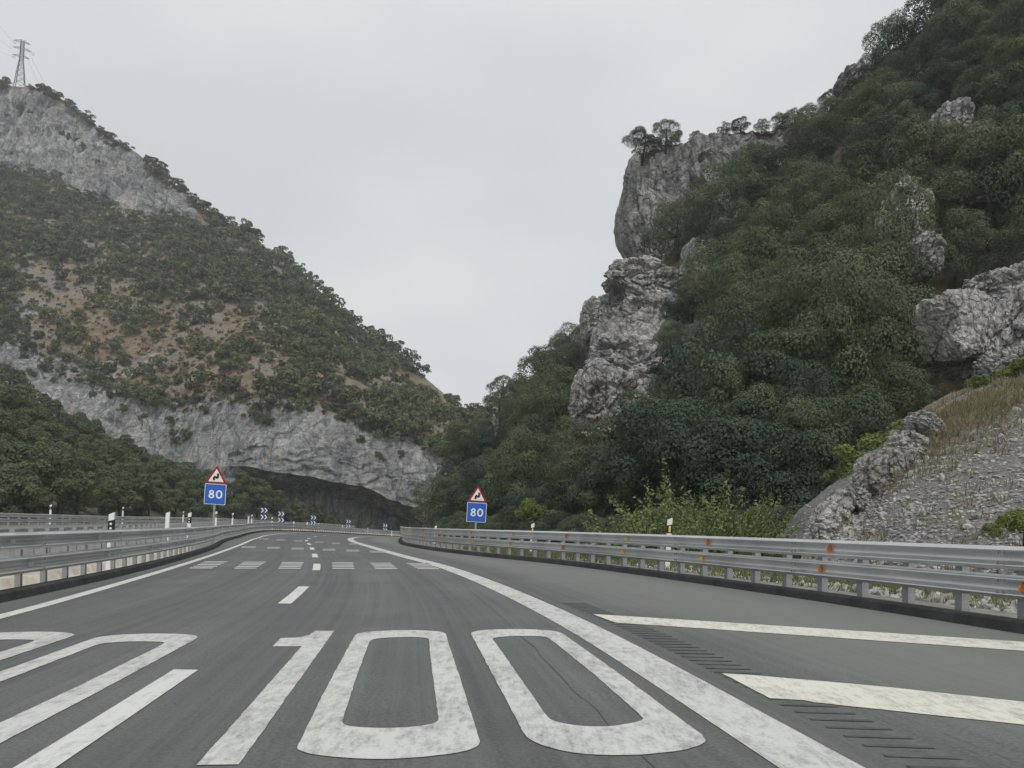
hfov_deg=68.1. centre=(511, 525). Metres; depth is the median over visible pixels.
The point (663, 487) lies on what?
feathery shrub
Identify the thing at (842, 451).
bush
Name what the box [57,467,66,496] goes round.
wood tree
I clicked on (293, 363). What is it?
mountain shrub
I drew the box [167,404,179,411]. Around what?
mountain shrub
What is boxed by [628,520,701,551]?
feathery shrub
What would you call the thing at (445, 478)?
oak tree
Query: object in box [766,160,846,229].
oak tree
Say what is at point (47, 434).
wood tree
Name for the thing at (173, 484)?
wood tree
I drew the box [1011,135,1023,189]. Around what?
oak tree
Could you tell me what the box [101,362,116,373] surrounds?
mountain shrub
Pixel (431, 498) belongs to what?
oak tree
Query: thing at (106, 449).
wood tree
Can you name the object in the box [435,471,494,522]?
oak tree
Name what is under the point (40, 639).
speed marking zero
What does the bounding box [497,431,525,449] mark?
oak tree
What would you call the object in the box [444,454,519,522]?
oak tree
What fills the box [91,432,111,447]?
wood tree
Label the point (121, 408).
cliff shrub
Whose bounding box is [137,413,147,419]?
cliff shrub
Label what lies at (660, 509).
understorey bush
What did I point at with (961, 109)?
rock
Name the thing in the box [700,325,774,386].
oak tree
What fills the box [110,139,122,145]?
ridge shrub
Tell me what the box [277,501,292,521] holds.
wood tree
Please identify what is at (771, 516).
understorey bush
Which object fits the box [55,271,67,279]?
mountain shrub
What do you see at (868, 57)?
oak tree
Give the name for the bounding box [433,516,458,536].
understorey bush
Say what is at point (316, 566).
lane dash
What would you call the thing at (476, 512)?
road sign
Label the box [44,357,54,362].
mountain shrub
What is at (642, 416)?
oak tree
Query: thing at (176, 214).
mountain shrub
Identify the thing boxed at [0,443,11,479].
wood tree
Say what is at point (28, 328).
mountain shrub
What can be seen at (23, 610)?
edge line
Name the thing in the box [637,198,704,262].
oak tree
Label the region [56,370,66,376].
cliff shrub
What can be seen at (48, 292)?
mountain shrub
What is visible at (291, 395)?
mountain shrub
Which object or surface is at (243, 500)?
wood tree
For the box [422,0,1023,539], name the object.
hill
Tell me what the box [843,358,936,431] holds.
oak tree
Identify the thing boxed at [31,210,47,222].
mountain shrub
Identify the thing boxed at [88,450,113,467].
wood tree
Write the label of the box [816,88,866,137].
oak tree
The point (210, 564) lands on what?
warning bars
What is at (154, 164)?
ridge shrub
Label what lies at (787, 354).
oak tree
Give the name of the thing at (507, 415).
oak tree
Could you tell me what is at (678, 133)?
shrub
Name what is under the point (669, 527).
delineator post
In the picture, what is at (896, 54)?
oak tree
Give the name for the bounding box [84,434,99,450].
wood tree
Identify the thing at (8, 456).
wood tree
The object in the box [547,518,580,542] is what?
understorey bush
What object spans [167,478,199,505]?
wood tree
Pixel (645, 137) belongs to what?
tree
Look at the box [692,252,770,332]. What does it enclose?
oak tree
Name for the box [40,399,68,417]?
wood tree
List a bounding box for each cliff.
[568,310,665,437]
[613,113,823,259]
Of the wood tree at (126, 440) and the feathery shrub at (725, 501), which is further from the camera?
the wood tree at (126, 440)
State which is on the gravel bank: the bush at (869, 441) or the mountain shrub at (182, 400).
the bush at (869, 441)
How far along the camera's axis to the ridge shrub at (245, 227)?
322.10 m
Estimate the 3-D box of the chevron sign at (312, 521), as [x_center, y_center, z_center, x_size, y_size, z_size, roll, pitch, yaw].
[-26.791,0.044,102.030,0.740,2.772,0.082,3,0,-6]
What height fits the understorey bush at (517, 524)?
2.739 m
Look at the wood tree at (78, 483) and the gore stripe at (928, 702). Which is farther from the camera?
the wood tree at (78, 483)
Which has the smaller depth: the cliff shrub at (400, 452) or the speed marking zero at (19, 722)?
the speed marking zero at (19, 722)
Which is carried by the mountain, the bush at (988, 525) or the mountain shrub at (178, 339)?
the mountain shrub at (178, 339)
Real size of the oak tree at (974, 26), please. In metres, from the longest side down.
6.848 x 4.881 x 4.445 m
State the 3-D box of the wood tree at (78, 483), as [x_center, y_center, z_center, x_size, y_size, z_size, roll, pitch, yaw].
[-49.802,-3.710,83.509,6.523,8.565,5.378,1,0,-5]
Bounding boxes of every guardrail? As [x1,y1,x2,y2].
[0,513,354,527]
[0,521,347,556]
[0,522,399,586]
[400,526,1023,618]
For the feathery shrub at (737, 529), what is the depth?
26.09 m
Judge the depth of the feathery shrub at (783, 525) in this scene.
27.78 m
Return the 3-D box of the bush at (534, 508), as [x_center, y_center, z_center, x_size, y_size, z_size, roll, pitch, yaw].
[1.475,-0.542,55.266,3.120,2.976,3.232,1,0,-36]
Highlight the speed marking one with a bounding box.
[197,631,333,764]
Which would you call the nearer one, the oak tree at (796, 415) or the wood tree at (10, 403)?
the oak tree at (796, 415)
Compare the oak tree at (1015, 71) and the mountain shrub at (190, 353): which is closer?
the oak tree at (1015, 71)
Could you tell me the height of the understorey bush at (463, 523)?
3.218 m
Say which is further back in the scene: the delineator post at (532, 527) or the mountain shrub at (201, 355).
the mountain shrub at (201, 355)
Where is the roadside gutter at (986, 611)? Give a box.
[402,538,1016,617]
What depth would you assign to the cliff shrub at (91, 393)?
196.09 m
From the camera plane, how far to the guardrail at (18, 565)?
15.15 m
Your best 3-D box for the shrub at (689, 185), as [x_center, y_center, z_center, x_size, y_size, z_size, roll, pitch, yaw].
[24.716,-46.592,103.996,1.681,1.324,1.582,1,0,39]
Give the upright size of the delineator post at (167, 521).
1.449 m
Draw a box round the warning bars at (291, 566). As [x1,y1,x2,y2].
[278,562,303,568]
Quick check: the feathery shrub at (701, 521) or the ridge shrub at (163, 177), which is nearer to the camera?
the feathery shrub at (701, 521)
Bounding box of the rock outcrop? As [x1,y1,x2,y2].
[568,237,717,437]
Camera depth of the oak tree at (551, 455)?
74.13 m
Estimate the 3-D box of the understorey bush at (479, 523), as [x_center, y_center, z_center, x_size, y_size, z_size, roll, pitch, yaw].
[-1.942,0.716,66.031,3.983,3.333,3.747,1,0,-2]
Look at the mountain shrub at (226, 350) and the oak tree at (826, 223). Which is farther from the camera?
the mountain shrub at (226, 350)
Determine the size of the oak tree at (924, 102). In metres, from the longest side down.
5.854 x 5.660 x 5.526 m
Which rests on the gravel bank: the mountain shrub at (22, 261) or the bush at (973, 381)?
the bush at (973, 381)
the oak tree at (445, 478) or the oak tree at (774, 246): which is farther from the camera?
the oak tree at (445, 478)
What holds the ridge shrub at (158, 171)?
on the mountain
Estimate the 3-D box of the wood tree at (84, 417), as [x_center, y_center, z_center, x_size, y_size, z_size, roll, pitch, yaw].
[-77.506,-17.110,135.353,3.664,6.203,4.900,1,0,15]
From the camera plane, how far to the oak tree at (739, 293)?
61.06 m
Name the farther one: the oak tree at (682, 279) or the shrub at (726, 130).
the shrub at (726, 130)
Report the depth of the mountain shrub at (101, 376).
201.23 m
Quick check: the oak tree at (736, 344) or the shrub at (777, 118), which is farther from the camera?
the shrub at (777, 118)
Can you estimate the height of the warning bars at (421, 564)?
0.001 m
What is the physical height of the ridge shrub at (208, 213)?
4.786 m
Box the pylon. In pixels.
[13,39,33,86]
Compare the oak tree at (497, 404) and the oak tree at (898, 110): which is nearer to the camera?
the oak tree at (898, 110)
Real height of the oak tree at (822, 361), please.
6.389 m
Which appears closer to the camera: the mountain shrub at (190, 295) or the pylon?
the mountain shrub at (190, 295)
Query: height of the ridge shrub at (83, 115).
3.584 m
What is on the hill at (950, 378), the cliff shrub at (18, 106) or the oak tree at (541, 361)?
the oak tree at (541, 361)
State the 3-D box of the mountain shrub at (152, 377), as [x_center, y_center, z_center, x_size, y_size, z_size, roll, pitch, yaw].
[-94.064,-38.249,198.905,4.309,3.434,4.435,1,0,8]
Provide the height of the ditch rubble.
0.313 m
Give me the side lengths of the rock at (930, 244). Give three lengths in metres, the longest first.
4.426 x 3.568 x 1.929 m
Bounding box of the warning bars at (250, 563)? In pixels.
[237,563,263,566]
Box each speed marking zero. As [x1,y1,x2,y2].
[0,632,73,659]
[0,633,196,742]
[297,630,479,758]
[471,629,705,754]
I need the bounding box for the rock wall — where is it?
[951,260,1023,381]
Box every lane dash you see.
[13,669,196,767]
[279,586,308,603]
[312,564,320,569]
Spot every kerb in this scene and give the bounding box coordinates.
[0,530,400,602]
[399,537,1023,633]
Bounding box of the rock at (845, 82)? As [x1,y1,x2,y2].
[832,60,868,101]
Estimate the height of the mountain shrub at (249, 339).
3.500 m
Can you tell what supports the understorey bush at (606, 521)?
on the verge at (450, 545)
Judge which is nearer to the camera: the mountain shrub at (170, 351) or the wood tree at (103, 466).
the wood tree at (103, 466)
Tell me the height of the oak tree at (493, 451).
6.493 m
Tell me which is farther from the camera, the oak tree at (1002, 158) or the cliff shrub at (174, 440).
the cliff shrub at (174, 440)
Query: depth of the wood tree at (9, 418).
101.05 m
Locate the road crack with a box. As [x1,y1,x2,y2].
[460,581,654,766]
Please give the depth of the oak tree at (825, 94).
109.34 m
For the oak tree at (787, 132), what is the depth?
96.85 m
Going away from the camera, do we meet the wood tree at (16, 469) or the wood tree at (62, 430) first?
the wood tree at (16, 469)
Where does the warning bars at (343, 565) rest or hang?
on the road at (239, 622)
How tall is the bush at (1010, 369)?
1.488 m
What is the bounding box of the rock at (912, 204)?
[875,176,934,256]
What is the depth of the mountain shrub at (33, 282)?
252.64 m
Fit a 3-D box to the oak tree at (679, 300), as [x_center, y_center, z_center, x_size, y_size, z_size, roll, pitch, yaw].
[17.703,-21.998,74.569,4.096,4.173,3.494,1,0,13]
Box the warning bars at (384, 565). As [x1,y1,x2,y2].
[372,564,396,568]
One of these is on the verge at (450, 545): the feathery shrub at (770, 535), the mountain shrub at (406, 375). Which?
the feathery shrub at (770, 535)
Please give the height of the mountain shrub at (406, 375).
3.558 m
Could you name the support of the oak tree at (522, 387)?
on the hill at (950, 378)
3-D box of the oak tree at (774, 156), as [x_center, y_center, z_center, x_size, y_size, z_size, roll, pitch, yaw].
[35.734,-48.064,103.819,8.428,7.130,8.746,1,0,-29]
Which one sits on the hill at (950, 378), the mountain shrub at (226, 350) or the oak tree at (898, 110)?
the oak tree at (898, 110)
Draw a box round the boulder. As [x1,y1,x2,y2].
[912,288,992,366]
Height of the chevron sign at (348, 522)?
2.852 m
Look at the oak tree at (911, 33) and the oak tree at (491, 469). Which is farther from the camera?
the oak tree at (911, 33)
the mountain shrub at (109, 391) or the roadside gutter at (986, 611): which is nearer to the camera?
the roadside gutter at (986, 611)
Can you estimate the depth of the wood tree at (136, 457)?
128.46 m
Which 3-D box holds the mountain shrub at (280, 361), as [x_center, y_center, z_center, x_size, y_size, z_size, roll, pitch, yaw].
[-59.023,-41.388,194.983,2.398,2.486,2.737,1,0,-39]
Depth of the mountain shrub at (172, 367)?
201.62 m
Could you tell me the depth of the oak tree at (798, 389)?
42.85 m
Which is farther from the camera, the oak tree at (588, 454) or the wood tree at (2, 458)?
the wood tree at (2, 458)
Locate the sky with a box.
[0,0,937,415]
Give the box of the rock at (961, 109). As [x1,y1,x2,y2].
[926,97,975,147]
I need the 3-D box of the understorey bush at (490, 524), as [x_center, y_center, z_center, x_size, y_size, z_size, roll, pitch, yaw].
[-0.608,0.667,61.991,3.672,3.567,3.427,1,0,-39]
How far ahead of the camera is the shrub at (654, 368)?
75.58 m
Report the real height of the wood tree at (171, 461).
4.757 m
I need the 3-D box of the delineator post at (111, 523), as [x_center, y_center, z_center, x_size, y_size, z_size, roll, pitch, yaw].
[-9.166,0.371,17.297,0.128,1.339,0.064,3,0,0]
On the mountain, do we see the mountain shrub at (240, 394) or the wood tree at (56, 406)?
the mountain shrub at (240, 394)
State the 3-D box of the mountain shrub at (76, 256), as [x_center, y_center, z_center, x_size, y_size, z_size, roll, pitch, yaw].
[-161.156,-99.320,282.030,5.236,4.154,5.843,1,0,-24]
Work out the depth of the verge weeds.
17.31 m
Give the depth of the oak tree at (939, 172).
64.36 m
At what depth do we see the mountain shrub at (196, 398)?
181.68 m
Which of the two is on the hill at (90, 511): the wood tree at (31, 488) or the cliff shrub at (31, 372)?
the wood tree at (31, 488)
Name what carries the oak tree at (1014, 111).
on the hill at (950, 378)
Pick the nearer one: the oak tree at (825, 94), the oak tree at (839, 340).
the oak tree at (839, 340)
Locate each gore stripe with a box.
[594,614,1023,650]
[723,673,1023,723]
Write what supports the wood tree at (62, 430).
on the hill at (90, 511)
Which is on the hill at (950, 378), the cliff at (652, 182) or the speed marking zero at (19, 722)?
the cliff at (652, 182)
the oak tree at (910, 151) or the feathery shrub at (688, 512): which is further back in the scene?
the oak tree at (910, 151)
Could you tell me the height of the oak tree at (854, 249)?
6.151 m
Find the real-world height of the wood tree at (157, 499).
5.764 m
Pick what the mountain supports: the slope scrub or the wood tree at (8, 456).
the slope scrub
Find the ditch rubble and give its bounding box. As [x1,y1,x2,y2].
[559,557,1016,612]
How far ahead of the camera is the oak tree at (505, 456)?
69.92 m
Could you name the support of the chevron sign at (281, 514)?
on the median gutter at (6, 582)
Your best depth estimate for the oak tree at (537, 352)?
105.20 m
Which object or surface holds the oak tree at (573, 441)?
on the hill at (950, 378)
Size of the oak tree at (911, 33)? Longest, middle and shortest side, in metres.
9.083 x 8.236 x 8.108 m
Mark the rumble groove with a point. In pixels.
(915, 756)
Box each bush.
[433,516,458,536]
[443,510,474,537]
[457,519,485,538]
[468,515,510,538]
[482,512,521,539]
[503,521,530,540]
[514,497,555,522]
[515,519,542,540]
[525,521,557,542]
[534,510,576,542]
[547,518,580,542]
[556,513,593,542]
[569,520,615,543]
[583,514,620,543]
[590,513,643,544]
[625,504,683,526]
[663,506,703,522]
[684,511,720,534]
[719,504,781,534]
[747,506,797,536]
[765,502,805,556]
[820,444,865,480]
[855,420,903,450]
[963,375,992,388]
[979,522,1002,536]
[992,358,1023,376]
[994,508,1023,546]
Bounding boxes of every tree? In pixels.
[0,362,30,384]
[0,382,41,411]
[0,384,36,413]
[0,385,20,408]
[0,410,18,440]
[0,433,19,441]
[0,440,55,476]
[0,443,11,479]
[0,446,21,468]
[0,463,26,506]
[0,465,43,517]
[0,486,8,503]
[1,413,22,440]
[4,421,45,445]
[4,444,29,473]
[8,468,58,518]
[11,408,35,428]
[12,382,41,395]
[13,441,36,460]
[15,399,46,422]
[18,407,61,441]
[27,429,63,455]
[27,464,64,511]
[32,436,73,466]
[36,453,95,518]
[38,393,54,413]
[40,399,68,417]
[41,418,74,442]
[50,437,72,450]
[55,414,76,431]
[56,429,89,448]
[56,478,100,514]
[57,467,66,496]
[60,448,99,499]
[65,412,91,435]
[68,414,95,437]
[74,437,93,465]
[75,465,112,488]
[81,478,121,519]
[84,419,104,438]
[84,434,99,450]
[86,438,113,464]
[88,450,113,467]
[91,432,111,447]
[94,442,134,468]
[96,466,133,507]
[96,480,144,519]
[97,460,117,483]
[106,462,138,481]
[113,434,137,449]
[121,453,145,471]
[121,473,156,516]
[124,461,151,491]
[128,446,149,463]
[137,490,165,519]
[142,453,165,463]
[143,473,169,505]
[144,462,168,482]
[150,475,178,512]
[152,459,189,492]
[162,488,189,519]
[166,459,179,474]
[167,471,198,497]
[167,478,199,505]
[173,461,199,479]
[181,497,216,517]
[187,476,214,510]
[189,471,204,490]
[200,470,212,483]
[203,483,231,512]
[219,492,250,518]
[226,482,236,498]
[230,471,252,495]
[235,486,247,494]
[242,476,272,501]
[245,486,269,517]
[260,490,288,514]
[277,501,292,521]
[290,499,310,521]
[307,504,324,522]
[321,514,334,523]
[410,472,463,527]
[422,488,444,515]
[431,421,483,474]
[432,462,489,501]
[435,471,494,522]
[436,462,459,489]
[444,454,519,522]
[447,431,490,460]
[469,419,490,444]
[471,426,507,457]
[476,447,504,481]
[479,423,555,518]
[480,387,514,439]
[483,457,528,508]
[486,374,520,412]
[487,439,520,473]
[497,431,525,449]
[497,486,569,527]
[501,391,530,427]
[504,376,555,432]
[506,414,569,467]
[510,372,526,393]
[512,363,576,437]
[517,344,569,393]
[518,431,568,500]
[525,392,566,424]
[529,349,553,374]
[534,441,572,479]
[545,343,586,392]
[545,414,607,487]
[546,443,614,508]
[546,470,596,519]
[547,334,568,347]
[548,321,584,365]
[565,451,647,527]
[575,443,654,513]
[587,389,670,484]
[601,399,754,511]
[603,460,696,517]
[606,438,687,505]
[621,126,662,165]
[630,389,709,470]
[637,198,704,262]
[640,367,706,434]
[644,394,806,513]
[649,118,681,153]
[652,321,690,354]
[653,300,787,416]
[658,300,696,333]
[668,414,801,509]
[670,280,709,322]
[670,358,757,485]
[671,274,694,298]
[675,417,815,510]
[678,224,787,317]
[682,208,724,243]
[684,155,772,236]
[684,199,724,219]
[692,218,762,271]
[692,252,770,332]
[699,280,784,356]
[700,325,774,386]
[706,367,761,408]
[720,333,804,399]
[720,471,810,521]
[724,197,800,280]
[725,140,775,200]
[727,380,793,450]
[730,174,802,216]
[731,278,799,330]
[733,325,848,409]
[735,386,790,428]
[738,265,832,329]
[741,218,782,264]
[743,396,852,504]
[744,143,799,186]
[744,205,782,230]
[744,356,843,456]
[747,311,798,338]
[754,426,848,516]
[757,212,820,260]
[758,241,887,387]
[763,395,869,483]
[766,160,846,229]
[768,301,915,378]
[773,181,815,220]
[774,107,803,131]
[774,392,894,489]
[775,118,836,175]
[777,208,847,275]
[777,355,858,422]
[784,377,896,459]
[785,102,846,159]
[787,155,847,199]
[791,256,930,417]
[796,102,823,118]
[797,199,851,259]
[802,263,842,324]
[803,170,897,262]
[808,153,899,222]
[814,160,864,194]
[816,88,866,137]
[816,237,938,338]
[816,246,945,371]
[817,88,834,110]
[825,230,890,277]
[826,84,909,148]
[826,168,949,290]
[839,66,929,133]
[839,113,934,194]
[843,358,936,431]
[844,351,940,426]
[854,330,931,400]
[856,45,907,102]
[858,52,880,70]
[861,8,919,64]
[880,114,965,202]
[884,99,932,142]
[888,0,965,59]
[889,82,940,117]
[916,0,995,72]
[923,113,1023,253]
[924,163,976,220]
[926,180,991,255]
[927,118,1022,200]
[938,206,1002,287]
[949,72,1013,121]
[956,33,1023,114]
[956,104,1020,170]
[956,146,1023,227]
[957,18,1015,73]
[958,3,997,48]
[965,0,1021,31]
[982,102,1023,157]
[988,203,1023,269]
[1000,33,1023,77]
[1000,86,1023,126]
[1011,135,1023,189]
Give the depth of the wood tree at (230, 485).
142.38 m
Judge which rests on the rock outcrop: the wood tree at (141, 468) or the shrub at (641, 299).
the shrub at (641, 299)
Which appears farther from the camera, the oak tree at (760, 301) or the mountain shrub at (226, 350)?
the mountain shrub at (226, 350)
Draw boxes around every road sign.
[204,466,226,544]
[466,486,486,546]
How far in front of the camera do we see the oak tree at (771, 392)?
42.78 m
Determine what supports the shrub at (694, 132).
on the cliff at (652, 182)
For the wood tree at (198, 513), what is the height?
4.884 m
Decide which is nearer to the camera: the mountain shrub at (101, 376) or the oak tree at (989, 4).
the oak tree at (989, 4)
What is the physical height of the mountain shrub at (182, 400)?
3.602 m
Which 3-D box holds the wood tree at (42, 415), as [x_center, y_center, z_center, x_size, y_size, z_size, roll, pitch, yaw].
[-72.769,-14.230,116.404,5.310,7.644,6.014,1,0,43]
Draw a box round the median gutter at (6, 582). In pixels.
[0,529,399,589]
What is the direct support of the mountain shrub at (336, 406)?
on the mountain
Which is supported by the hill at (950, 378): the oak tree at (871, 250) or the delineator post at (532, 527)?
the oak tree at (871, 250)
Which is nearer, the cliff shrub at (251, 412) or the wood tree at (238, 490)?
the wood tree at (238, 490)
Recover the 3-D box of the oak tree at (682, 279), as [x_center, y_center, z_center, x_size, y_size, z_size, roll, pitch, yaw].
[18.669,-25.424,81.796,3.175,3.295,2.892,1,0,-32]
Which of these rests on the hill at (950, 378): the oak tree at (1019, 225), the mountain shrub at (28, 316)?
the oak tree at (1019, 225)
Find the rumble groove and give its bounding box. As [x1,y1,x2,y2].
[565,603,971,767]
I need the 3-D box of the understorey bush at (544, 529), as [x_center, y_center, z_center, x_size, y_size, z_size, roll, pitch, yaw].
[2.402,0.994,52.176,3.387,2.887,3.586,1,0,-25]
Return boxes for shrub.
[0,76,12,88]
[16,104,23,113]
[16,256,34,267]
[19,351,28,356]
[20,325,31,331]
[23,314,33,319]
[26,368,36,377]
[28,279,39,287]
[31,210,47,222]
[33,330,45,338]
[35,83,51,94]
[37,360,53,369]
[42,290,52,295]
[44,88,64,99]
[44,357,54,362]
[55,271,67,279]
[56,352,74,362]
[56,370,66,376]
[61,98,75,106]
[72,109,96,119]
[72,252,85,261]
[85,119,95,125]
[88,390,96,397]
[94,125,104,132]
[96,373,108,379]
[97,130,117,138]
[99,380,110,388]
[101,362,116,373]
[105,389,112,395]
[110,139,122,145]
[116,403,128,410]
[119,142,135,150]
[120,304,132,310]
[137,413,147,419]
[143,157,169,174]
[143,373,160,382]
[147,256,157,262]
[151,166,169,175]
[160,174,170,180]
[161,176,186,186]
[164,415,178,425]
[166,364,176,370]
[167,348,176,353]
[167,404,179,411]
[168,428,178,434]
[170,436,181,443]
[172,211,181,219]
[172,321,188,330]
[172,375,183,385]
[174,183,189,194]
[175,337,185,344]
[175,393,188,406]
[179,429,192,441]
[184,287,199,300]
[184,351,194,357]
[185,303,197,310]
[186,199,219,211]
[186,319,199,325]
[187,192,198,202]
[187,394,204,403]
[195,364,203,369]
[197,353,205,359]
[201,210,218,216]
[202,342,216,352]
[210,346,234,358]
[212,212,236,226]
[217,363,230,370]
[234,387,250,400]
[235,303,256,315]
[240,222,260,236]
[241,406,262,420]
[244,337,252,347]
[245,354,251,360]
[249,339,264,355]
[254,414,274,426]
[277,359,285,366]
[283,403,291,408]
[284,357,302,368]
[286,391,299,397]
[305,404,314,411]
[326,402,342,411]
[344,369,356,377]
[347,385,361,391]
[356,435,365,441]
[374,451,382,457]
[397,450,406,457]
[401,373,409,380]
[413,436,421,445]
[573,515,631,556]
[582,489,701,559]
[605,279,625,295]
[607,458,733,534]
[623,490,749,553]
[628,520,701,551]
[631,297,647,309]
[649,363,666,374]
[660,484,757,536]
[672,498,745,553]
[673,469,778,552]
[674,130,682,138]
[674,495,755,535]
[686,180,698,188]
[688,130,702,141]
[689,495,800,556]
[708,498,773,552]
[716,121,734,135]
[721,522,782,557]
[724,487,795,557]
[731,116,751,133]
[753,118,770,135]
[753,506,785,536]
[770,111,791,129]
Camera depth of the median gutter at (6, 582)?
15.90 m
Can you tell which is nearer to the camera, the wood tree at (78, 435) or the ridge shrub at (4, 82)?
the wood tree at (78, 435)
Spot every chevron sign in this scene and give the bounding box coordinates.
[260,507,267,529]
[277,511,284,529]
[310,515,315,530]
[346,519,350,527]
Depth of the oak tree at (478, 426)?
123.52 m
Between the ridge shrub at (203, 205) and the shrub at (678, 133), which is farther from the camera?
the ridge shrub at (203, 205)
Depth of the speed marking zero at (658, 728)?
4.48 m
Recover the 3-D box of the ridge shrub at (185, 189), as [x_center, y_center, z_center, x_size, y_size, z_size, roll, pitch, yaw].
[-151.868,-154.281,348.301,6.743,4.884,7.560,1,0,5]
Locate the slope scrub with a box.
[0,179,466,456]
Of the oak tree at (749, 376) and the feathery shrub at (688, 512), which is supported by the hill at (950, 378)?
the oak tree at (749, 376)
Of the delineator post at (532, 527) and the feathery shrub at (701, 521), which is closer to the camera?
the feathery shrub at (701, 521)
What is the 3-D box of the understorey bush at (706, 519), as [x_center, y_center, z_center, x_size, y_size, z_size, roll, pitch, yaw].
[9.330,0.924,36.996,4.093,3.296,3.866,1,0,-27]
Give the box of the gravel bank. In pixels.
[775,373,1023,575]
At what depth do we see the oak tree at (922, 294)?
49.89 m
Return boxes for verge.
[0,523,395,532]
[425,541,1010,610]
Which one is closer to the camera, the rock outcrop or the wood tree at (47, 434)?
the rock outcrop
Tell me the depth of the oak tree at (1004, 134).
59.01 m
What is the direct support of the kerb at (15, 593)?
on the road at (239, 622)
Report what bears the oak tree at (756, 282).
on the hill at (950, 378)
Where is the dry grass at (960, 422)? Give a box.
[798,370,1023,571]
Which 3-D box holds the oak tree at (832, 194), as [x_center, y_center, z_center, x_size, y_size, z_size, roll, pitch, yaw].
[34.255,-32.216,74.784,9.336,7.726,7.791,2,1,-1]
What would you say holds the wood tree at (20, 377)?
on the hill at (90, 511)
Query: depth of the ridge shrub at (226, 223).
333.64 m
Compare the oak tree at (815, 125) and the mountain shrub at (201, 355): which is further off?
the mountain shrub at (201, 355)
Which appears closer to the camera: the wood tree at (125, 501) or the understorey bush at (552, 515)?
the understorey bush at (552, 515)
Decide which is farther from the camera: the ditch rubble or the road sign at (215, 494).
the road sign at (215, 494)
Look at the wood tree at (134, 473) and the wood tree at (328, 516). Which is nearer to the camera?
the wood tree at (134, 473)
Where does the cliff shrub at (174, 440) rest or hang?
on the mountain
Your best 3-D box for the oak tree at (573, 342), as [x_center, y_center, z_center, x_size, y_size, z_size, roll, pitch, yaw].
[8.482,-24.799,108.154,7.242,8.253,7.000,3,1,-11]
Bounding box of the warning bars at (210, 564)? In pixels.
[193,561,227,566]
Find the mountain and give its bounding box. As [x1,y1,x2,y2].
[0,85,492,530]
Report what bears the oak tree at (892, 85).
on the hill at (950, 378)
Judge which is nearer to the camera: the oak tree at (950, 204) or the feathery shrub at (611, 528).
the feathery shrub at (611, 528)
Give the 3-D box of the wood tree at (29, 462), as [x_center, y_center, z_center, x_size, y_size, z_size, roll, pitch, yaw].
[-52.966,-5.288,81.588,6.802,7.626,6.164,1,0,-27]
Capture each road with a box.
[0,524,379,557]
[0,531,1023,767]
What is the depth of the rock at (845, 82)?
103.72 m
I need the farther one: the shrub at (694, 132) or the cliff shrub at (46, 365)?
the cliff shrub at (46, 365)
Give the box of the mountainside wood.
[0,163,493,456]
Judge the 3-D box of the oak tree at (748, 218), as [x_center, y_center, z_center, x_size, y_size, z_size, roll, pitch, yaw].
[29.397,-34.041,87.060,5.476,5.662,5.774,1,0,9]
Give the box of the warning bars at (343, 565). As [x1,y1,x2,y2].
[332,562,354,568]
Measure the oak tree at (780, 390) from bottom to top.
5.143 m
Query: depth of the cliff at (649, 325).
89.77 m
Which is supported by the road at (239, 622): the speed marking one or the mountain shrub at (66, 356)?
the speed marking one
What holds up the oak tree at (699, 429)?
on the hill at (950, 378)
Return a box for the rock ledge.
[802,410,947,539]
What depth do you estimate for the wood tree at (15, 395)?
118.15 m
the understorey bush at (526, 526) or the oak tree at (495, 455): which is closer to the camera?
the understorey bush at (526, 526)
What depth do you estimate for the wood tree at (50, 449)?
101.69 m
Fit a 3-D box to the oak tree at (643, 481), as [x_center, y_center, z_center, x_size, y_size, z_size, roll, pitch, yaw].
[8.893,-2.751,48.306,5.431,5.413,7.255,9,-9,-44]
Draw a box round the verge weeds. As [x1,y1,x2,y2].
[458,545,1015,610]
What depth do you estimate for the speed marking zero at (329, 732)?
4.31 m
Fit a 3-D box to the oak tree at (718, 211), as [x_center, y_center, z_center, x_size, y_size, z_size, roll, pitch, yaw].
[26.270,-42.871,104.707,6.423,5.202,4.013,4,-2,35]
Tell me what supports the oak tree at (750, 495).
on the hill at (950, 378)
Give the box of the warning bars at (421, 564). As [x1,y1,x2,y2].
[407,563,438,568]
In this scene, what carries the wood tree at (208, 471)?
on the hill at (90, 511)
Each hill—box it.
[0,405,289,525]
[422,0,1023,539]
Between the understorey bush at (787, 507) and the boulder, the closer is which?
the understorey bush at (787, 507)
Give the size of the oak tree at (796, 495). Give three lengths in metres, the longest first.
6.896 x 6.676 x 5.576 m
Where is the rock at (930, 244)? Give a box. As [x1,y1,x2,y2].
[892,230,946,287]
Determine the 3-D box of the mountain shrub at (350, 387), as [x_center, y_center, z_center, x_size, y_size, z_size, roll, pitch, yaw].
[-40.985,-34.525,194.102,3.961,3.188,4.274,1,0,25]
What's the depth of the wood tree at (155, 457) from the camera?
139.18 m
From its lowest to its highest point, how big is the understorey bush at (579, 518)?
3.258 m
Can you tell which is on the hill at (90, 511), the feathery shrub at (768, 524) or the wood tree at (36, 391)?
the wood tree at (36, 391)
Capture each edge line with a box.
[0,533,283,618]
[347,537,864,767]
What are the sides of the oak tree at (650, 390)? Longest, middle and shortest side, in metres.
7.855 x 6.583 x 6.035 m
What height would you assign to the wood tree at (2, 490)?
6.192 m
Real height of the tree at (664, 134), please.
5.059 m
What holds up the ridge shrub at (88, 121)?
on the mountain
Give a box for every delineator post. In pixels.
[49,504,51,524]
[106,512,114,569]
[165,512,169,556]
[186,512,191,550]
[530,523,534,551]
[665,518,672,567]

